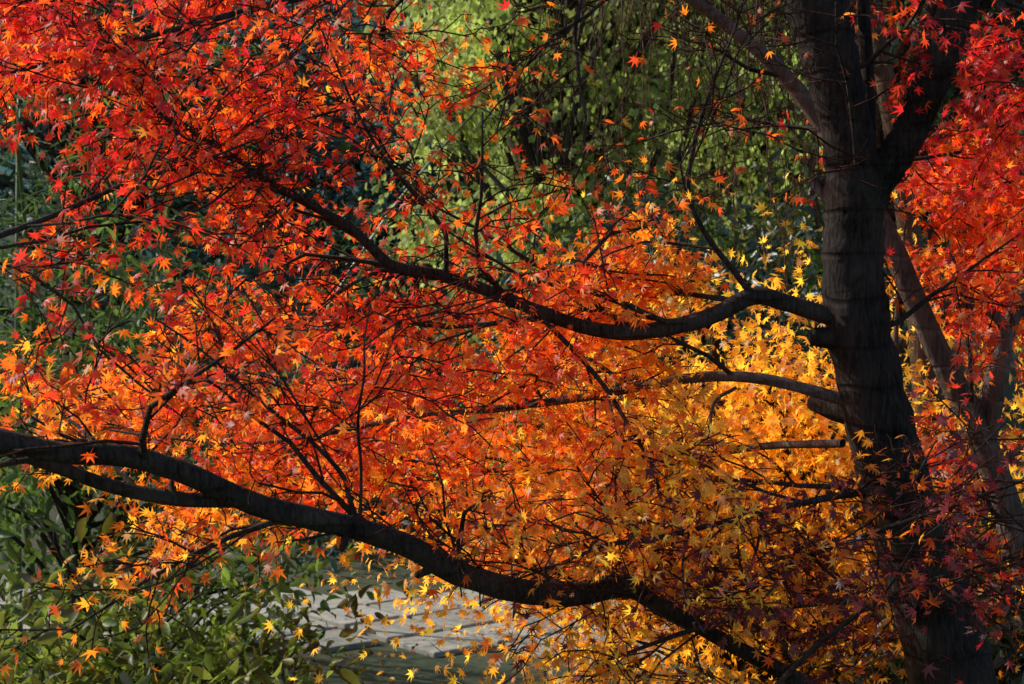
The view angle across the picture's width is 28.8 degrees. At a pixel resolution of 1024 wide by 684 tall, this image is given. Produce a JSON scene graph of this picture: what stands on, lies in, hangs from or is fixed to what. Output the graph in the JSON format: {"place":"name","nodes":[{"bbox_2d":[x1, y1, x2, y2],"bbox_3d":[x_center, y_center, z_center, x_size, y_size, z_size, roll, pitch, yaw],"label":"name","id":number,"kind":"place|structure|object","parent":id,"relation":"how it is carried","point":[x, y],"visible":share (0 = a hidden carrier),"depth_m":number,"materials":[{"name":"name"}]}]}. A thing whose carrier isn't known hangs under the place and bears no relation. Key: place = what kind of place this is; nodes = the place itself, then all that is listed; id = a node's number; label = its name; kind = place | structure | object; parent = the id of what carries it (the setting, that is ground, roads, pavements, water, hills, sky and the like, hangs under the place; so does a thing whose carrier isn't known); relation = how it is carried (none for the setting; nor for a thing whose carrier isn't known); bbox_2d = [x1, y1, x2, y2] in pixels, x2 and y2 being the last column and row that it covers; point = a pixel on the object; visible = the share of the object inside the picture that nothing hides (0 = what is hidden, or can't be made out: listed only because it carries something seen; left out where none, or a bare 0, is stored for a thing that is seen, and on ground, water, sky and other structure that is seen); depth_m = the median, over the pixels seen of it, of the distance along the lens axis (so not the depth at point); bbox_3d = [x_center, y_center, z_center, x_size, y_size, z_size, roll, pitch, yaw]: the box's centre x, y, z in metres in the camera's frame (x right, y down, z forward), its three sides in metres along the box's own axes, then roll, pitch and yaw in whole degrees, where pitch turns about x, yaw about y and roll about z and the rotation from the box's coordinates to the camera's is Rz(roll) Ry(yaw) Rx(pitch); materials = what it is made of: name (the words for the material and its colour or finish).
{"place":"outdoors","nodes":[
{"label":"outdoors","id":0,"kind":"place"},
{"bbox_2d":[0,10,1023,683],"bbox_3d":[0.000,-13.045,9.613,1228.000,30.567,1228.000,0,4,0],"label":"ground","id":1,"kind":"structure","parent":0,"point":[428,664],"depth_m":16.13,"materials":[{"name":"plant"}]},
{"bbox_2d":[0,189,442,672],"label":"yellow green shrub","id":2,"kind":"object","parent":1,"relation":"on","point":[42,516],"depth_m":10.87,"materials":[{"name":"plant"}]},
{"bbox_2d":[73,0,378,102],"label":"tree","id":3,"kind":"object","parent":1,"relation":"on","point":[145,13],"depth_m":27.72,"materials":[{"name":"plant"}]},
{"bbox_2d":[0,0,455,379],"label":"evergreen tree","id":4,"kind":"object","parent":1,"relation":"on","point":[238,41],"depth_m":19.36,"materials":[{"name":"plant"}]},
{"bbox_2d":[0,447,489,683],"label":"yellow green shrub","id":5,"kind":"object","parent":1,"relation":"on","point":[50,649],"depth_m":8.89,"materials":[{"name":"plant"}]},
{"bbox_2d":[0,0,499,653],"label":"bamboo stalks","id":6,"kind":"object","parent":1,"relation":"on","point":[20,180],"visible":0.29,"depth_m":12.78,"materials":[{"name":"green"}]},
{"bbox_2d":[0,0,504,523],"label":"bamboo grove leaves","id":7,"kind":"object","parent":6,"relation":"attached to","point":[32,170],"visible":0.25,"depth_m":12.72,"materials":[{"name":"green plant"}]},
{"bbox_2d":[0,0,511,342],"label":"tree","id":8,"kind":"object","parent":1,"relation":"on","point":[335,198],"depth_m":22.27,"materials":[{"name":"plant"}]},
{"bbox_2d":[181,296,624,583],"bbox_3d":[-0.273,0.632,17.357,6.128,2.229,4.816,0,4,0],"label":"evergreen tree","id":9,"kind":"object","parent":1,"relation":"on","point":[382,512],"depth_m":16.72,"materials":[{"name":"plant"}]},
{"bbox_2d":[2,528,886,683],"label":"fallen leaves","id":10,"kind":"object","parent":1,"relation":"on","point":[464,640],"visible":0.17,"depth_m":13.31,"materials":[{"name":"plant"}]},
{"bbox_2d":[174,0,789,215],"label":"tree","id":11,"kind":"object","parent":1,"relation":"on","point":[376,24],"depth_m":24.16,"materials":[{"name":"plant"}]},
{"bbox_2d":[0,578,1020,669],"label":"path flagstones","id":12,"kind":"object","parent":1,"relation":"on","point":[409,639],"visible":0.09,"depth_m":13.53,"materials":[{"name":"stone"}]},
{"bbox_2d":[0,0,1023,683],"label":"maple tree","id":13,"kind":"object","parent":1,"relation":"on","point":[216,328],"depth_m":6.04,"materials":[{"name":"plant"}]},
{"bbox_2d":[1,0,845,478],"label":"maple tree limbs","id":14,"kind":"object","parent":13,"relation":"attached to","point":[817,392],"visible":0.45,"depth_m":6.64,"materials":[{"name":"brown plant"}]},
{"bbox_2d":[0,0,1023,683],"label":"maple tree","id":15,"kind":"object","parent":1,"relation":"on","point":[386,444],"depth_m":6.03,"materials":[{"name":"plant"}]},
{"bbox_2d":[0,0,1023,683],"bbox_3d":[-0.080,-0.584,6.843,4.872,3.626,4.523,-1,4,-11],"label":"maple leaves","id":16,"kind":"object","parent":15,"relation":"attached to","point":[440,386],"visible":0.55,"depth_m":5.93,"materials":[{"name":"orange plant"}]},
{"bbox_2d":[325,0,708,356],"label":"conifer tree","id":17,"kind":"object","parent":1,"relation":"on","point":[344,145],"depth_m":20.91,"materials":[{"name":"plant"}]},
{"bbox_2d":[326,0,783,609],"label":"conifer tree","id":18,"kind":"object","parent":1,"relation":"on","point":[450,10],"depth_m":14.42,"materials":[{"name":"green plant"}]},
{"bbox_2d":[131,137,1023,683],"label":"yellow maple tree","id":19,"kind":"object","parent":1,"relation":"on","point":[767,431],"depth_m":7.99,"materials":[{"name":"yellow plant"}]},
{"bbox_2d":[444,0,956,532],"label":"tree","id":20,"kind":"object","parent":1,"relation":"on","point":[884,74],"visible":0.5,"depth_m":9.03,"materials":[{"name":"plant"}]},
{"bbox_2d":[597,0,978,483],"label":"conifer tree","id":21,"kind":"object","parent":1,"relation":"on","point":[749,150],"depth_m":16.75,"materials":[{"name":"plant"}]},
{"bbox_2d":[644,0,1023,607],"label":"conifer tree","id":22,"kind":"object","parent":1,"relation":"on","point":[951,93],"depth_m":13.51,"materials":[{"name":"plant"}]},
{"bbox_2d":[698,422,1023,683],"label":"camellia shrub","id":23,"kind":"object","parent":1,"relation":"on","point":[1006,643],"depth_m":7.95,"materials":[{"name":"plant"}]},
{"bbox_2d":[417,105,986,661],"bbox_3d":[1.156,0.323,12.791,3.564,3.682,4.556,0,4,0],"label":"tree","id":24,"kind":"object","parent":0,"point":[747,273],"depth_m":12.27,"materials":[{"name":"plant"}]}
]}

